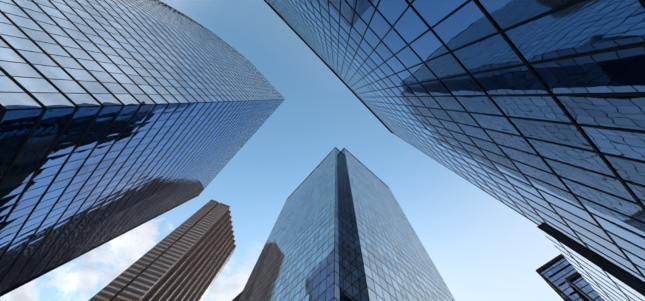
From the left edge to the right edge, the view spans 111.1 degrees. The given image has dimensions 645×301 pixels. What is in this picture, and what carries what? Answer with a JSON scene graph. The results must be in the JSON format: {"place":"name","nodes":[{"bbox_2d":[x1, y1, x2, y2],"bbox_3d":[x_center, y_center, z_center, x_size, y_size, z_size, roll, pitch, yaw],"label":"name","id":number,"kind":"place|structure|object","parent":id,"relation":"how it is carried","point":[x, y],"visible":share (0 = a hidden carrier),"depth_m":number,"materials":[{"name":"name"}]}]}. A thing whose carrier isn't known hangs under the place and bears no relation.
{"place":"outdoors","nodes":[
{"label":"outdoors","id":0,"kind":"place"},
{"bbox_2d":[0,0,563,300],"label":"sky","id":1,"kind":"structure","parent":0,"point":[481,248],"materials":[{"name":"blue"}]},
{"bbox_2d":[264,0,644,288],"bbox_3d":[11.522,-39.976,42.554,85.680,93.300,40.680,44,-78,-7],"label":"glass tower","id":2,"kind":"structure","parent":0,"point":[533,111],"depth_m":13.28,"materials":[{"name":"blue glass"}]},
{"label":"ground","id":3,"kind":"structure","parent":0,"visible":0},
{"bbox_2d":[0,0,284,296],"bbox_3d":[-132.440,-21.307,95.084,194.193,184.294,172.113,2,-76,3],"label":"glass tower","id":4,"kind":"structure","parent":3,"relation":"on","point":[118,118],"depth_m":55.21,"materials":[{"name":"blue glass"}]},
{"bbox_2d":[88,199,235,300],"bbox_3d":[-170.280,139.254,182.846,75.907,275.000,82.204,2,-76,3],"label":"skyscraper","id":5,"kind":"structure","parent":3,"relation":"on","point":[188,259],"depth_m":221.36,"materials":[{"name":"brown concrete"}]},
{"bbox_2d":[232,292,241,300],"bbox_3d":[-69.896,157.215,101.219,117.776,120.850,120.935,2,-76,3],"label":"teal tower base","id":6,"kind":"object","parent":3,"relation":"on","point":[236,298],"visible":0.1,"depth_m":146.55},
{"bbox_2d":[238,147,454,300],"bbox_3d":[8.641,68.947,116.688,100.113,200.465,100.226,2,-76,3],"label":"glass tower","id":7,"kind":"structure","parent":3,"relation":"on","point":[342,229],"depth_m":90.78,"materials":[{"name":"blue glass"}]},
{"bbox_2d":[536,254,603,300],"bbox_3d":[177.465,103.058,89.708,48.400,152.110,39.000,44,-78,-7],"label":"building","id":8,"kind":"structure","parent":3,"relation":"on","point":[563,278],"depth_m":150.35,"materials":[{"name":"blue glass"}]},
{"bbox_2d":[537,225,644,300],"bbox_3d":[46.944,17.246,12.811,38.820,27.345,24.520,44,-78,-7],"label":"building","id":9,"kind":"structure","parent":3,"relation":"on","point":[605,282],"depth_m":22.29,"materials":[{"name":"glass"}]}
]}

